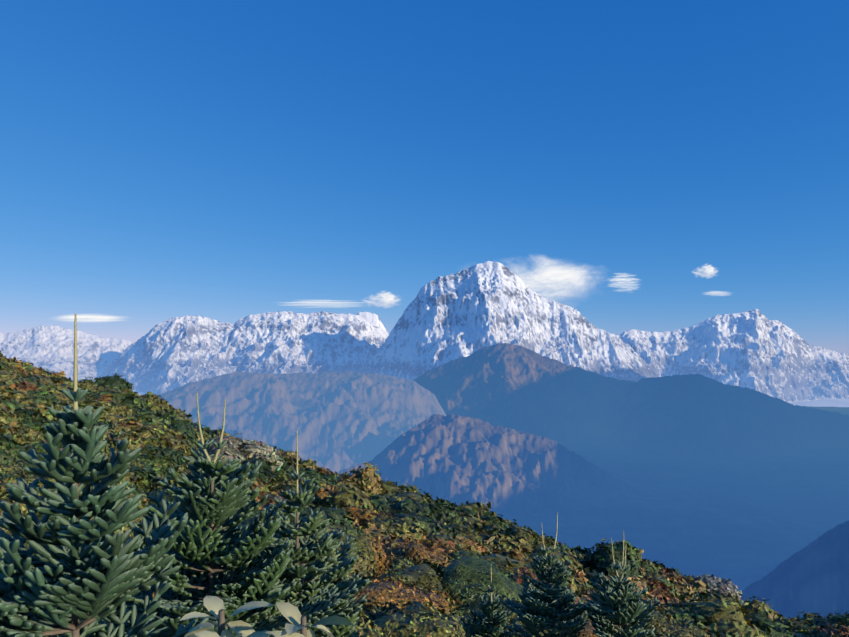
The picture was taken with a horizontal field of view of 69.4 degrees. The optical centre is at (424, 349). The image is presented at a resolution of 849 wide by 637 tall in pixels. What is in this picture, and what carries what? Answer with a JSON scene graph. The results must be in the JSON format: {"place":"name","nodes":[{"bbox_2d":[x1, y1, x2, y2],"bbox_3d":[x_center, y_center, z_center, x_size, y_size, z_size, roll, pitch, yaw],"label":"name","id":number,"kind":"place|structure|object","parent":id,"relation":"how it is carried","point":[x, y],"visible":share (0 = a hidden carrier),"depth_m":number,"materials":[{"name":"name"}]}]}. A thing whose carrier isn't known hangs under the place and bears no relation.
{"place":"outdoors","nodes":[
{"label":"outdoors","id":0,"kind":"place"},
{"bbox_2d":[0,325,132,381],"bbox_3d":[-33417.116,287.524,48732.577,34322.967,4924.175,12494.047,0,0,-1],"label":"mountain terrain","id":1,"kind":"structure","parent":0,"point":[50,348],"depth_m":49487.64,"materials":[{"name":"white snow"}]},
{"bbox_2d":[60,315,121,322],"bbox_3d":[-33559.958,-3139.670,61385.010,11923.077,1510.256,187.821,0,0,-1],"label":"cloud","id":2,"kind":"structure","parent":0,"point":[90,318],"depth_m":61302.14,"materials":[{"name":"white"}]},
{"bbox_2d":[99,311,388,395],"bbox_3d":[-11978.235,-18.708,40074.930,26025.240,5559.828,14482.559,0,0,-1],"label":"mountain terrain","id":3,"kind":"structure","parent":0,"point":[167,355],"depth_m":41298.41,"materials":[{"name":"white snow"}]},
{"bbox_2d":[157,371,445,473],"bbox_3d":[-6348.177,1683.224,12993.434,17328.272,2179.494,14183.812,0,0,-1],"label":"ridge terrain","id":4,"kind":"structure","parent":0,"point":[340,421],"depth_m":15684.35,"materials":[{"name":"stone"}]},
{"bbox_2d":[289,300,362,307],"bbox_3d":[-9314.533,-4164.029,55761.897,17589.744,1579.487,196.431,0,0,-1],"label":"cloud","id":5,"kind":"structure","parent":0,"point":[323,303],"depth_m":55669.66,"materials":[{"name":"white"}]},
{"bbox_2d":[356,312,386,331],"bbox_3d":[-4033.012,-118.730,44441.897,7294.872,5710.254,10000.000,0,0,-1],"label":"snowy mountain","id":6,"kind":"structure","parent":0,"point":[373,318],"depth_m":47384.82,"materials":[{"name":"white snow"}]},
{"bbox_2d":[364,292,399,307],"bbox_3d":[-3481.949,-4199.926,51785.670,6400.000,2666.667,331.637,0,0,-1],"label":"cloud","id":7,"kind":"structure","parent":0,"point":[387,300],"depth_m":51633.41,"materials":[{"name":"white"}]},
{"bbox_2d":[0,0,848,353],"label":"sky","id":8,"kind":"structure","parent":0,"point":[229,161],"materials":[{"name":"blue"}]},
{"bbox_2d":[360,261,658,381],"bbox_3d":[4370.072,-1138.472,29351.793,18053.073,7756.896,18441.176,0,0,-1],"label":"snowy mountain","id":9,"kind":"structure","parent":0,"point":[442,320],"depth_m":31923.03,"materials":[{"name":"white snow"}]},
{"bbox_2d":[515,260,589,301],"bbox_3d":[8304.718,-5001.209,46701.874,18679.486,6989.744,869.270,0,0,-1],"label":"cloud","id":10,"kind":"structure","parent":0,"point":[547,280],"depth_m":46329.18,"materials":[{"name":"white"}]},
{"bbox_2d":[414,343,717,475],"bbox_3d":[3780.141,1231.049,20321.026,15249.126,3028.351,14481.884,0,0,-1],"label":"ridge terrain","id":11,"kind":"structure","parent":0,"point":[517,387],"depth_m":21309.75,"materials":[{"name":"stone"}]},
{"bbox_2d":[338,414,848,591],"bbox_3d":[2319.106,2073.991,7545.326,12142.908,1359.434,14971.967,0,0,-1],"label":"ridge terrain","id":12,"kind":"structure","parent":0,"point":[530,480],"depth_m":10681.08,"materials":[{"name":"stone"}]},
{"bbox_2d":[610,276,638,290],"bbox_3d":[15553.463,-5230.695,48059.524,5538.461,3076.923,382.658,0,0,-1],"label":"cloud","id":13,"kind":"structure","parent":0,"point":[629,284],"depth_m":47879.16,"materials":[{"name":"white"}]},
{"bbox_2d":[693,265,717,277],"bbox_3d":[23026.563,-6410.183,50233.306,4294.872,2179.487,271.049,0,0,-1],"label":"cloud","id":14,"kind":"structure","parent":0,"point":[709,271],"depth_m":50108.91,"materials":[{"name":"white"}]},
{"bbox_2d":[706,291,727,295],"bbox_3d":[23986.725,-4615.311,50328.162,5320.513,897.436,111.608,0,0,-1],"label":"cloud","id":15,"kind":"structure","parent":0,"point":[714,293],"depth_m":50277.03,"materials":[{"name":"white"}]},
{"bbox_2d":[587,374,848,524],"bbox_3d":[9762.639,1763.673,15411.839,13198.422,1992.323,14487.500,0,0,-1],"label":"ridge terrain","id":16,"kind":"structure","parent":0,"point":[751,440],"depth_m":16665.00,"materials":[{"name":"blue stone"}]},
{"bbox_2d":[617,308,848,406],"bbox_3d":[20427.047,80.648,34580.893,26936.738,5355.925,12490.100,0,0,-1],"label":"mountain terrain","id":17,"kind":"structure","parent":0,"point":[756,349],"depth_m":35832.06,"materials":[{"name":"white snow"}]},
{"bbox_2d":[740,521,848,618],"bbox_3d":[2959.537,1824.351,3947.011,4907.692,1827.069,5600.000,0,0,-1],"label":"ridge terrain","id":18,"kind":"structure","parent":0,"point":[812,577],"depth_m":4603.51,"materials":[{"name":"blue stone"}]},
{"bbox_2d":[792,406,848,516],"bbox_3d":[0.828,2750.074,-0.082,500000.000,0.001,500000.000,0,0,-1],"label":"valley ground","id":19,"kind":"structure","parent":0,"point":[843,410],"depth_m":27846.68,"materials":[{"name":"blue"}]},
{"bbox_3d":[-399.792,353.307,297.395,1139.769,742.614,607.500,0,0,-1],"label":"hillside terrain","id":20,"kind":"structure","parent":0,"visible":0},
{"bbox_2d":[0,350,213,431],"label":"shrubs","id":21,"kind":"object","parent":20,"relation":"on","point":[14,369],"visible":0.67,"depth_m":110.48,"materials":[{"name":"green plant"}]},
{"bbox_2d":[59,527,154,636],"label":"fir tree","id":22,"kind":"object","parent":20,"relation":"on","point":[83,547],"visible":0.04,"depth_m":8.23,"materials":[{"name":"green plant"}]},
{"bbox_2d":[0,313,214,636],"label":"fir tree","id":23,"kind":"object","parent":20,"relation":"on","point":[58,581],"visible":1,"depth_m":4.13,"materials":[{"name":"green plant"}]},
{"bbox_2d":[94,373,133,389],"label":"shrub","id":24,"kind":"object","parent":20,"relation":"on","point":[115,380],"visible":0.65,"depth_m":168.97,"materials":[{"name":"green plant"}]},
{"bbox_2d":[96,392,357,636],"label":"fir tree","id":25,"kind":"object","parent":20,"relation":"on","point":[209,559],"visible":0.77,"depth_m":6.75,"materials":[{"name":"green plant"}]},
{"bbox_2d":[180,596,273,636],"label":"leafy plant","id":26,"kind":"object","parent":20,"relation":"on","point":[214,606],"visible":1,"depth_m":2.10,"materials":[{"name":"green plant"}]},
{"bbox_2d":[199,431,283,471],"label":"rock","id":27,"kind":"object","parent":20,"relation":"on","point":[239,448],"visible":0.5,"depth_m":51.19,"materials":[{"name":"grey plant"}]},
{"bbox_2d":[233,430,369,636],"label":"fir tree","id":28,"kind":"object","parent":20,"relation":"on","point":[315,553],"visible":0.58,"depth_m":7.83,"materials":[{"name":"green plant"}]},
{"bbox_2d":[271,602,353,636],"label":"leafy plant","id":29,"kind":"object","parent":20,"relation":"on","point":[291,613],"visible":1,"depth_m":2.01,"materials":[{"name":"green plant"}]},
{"bbox_2d":[0,461,698,636],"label":"shrubs","id":30,"kind":"object","parent":20,"relation":"on","point":[409,590],"visible":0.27,"depth_m":22.28,"materials":[{"name":"green plant"}]},
{"bbox_2d":[0,379,848,636],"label":"shrubs","id":31,"kind":"object","parent":20,"relation":"on","point":[393,514],"visible":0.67,"depth_m":43.41,"materials":[{"name":"green plant"}]},
{"bbox_2d":[460,566,521,636],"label":"fir tree","id":32,"kind":"object","parent":20,"relation":"on","point":[481,624],"visible":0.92,"depth_m":12.36,"materials":[{"name":"green plant"}]},
{"bbox_2d":[499,512,590,636],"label":"fir tree","id":33,"kind":"object","parent":20,"relation":"on","point":[548,603],"visible":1,"depth_m":10.79,"materials":[{"name":"green plant"}]},
{"bbox_2d":[583,530,660,636],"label":"fir tree","id":34,"kind":"object","parent":20,"relation":"on","point":[627,611],"visible":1,"depth_m":9.84,"materials":[{"name":"green plant"}]},
{"bbox_2d":[691,573,743,600],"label":"rock","id":35,"kind":"object","parent":20,"relation":"on","point":[712,582],"visible":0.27,"depth_m":57.27,"materials":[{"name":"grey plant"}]}
]}

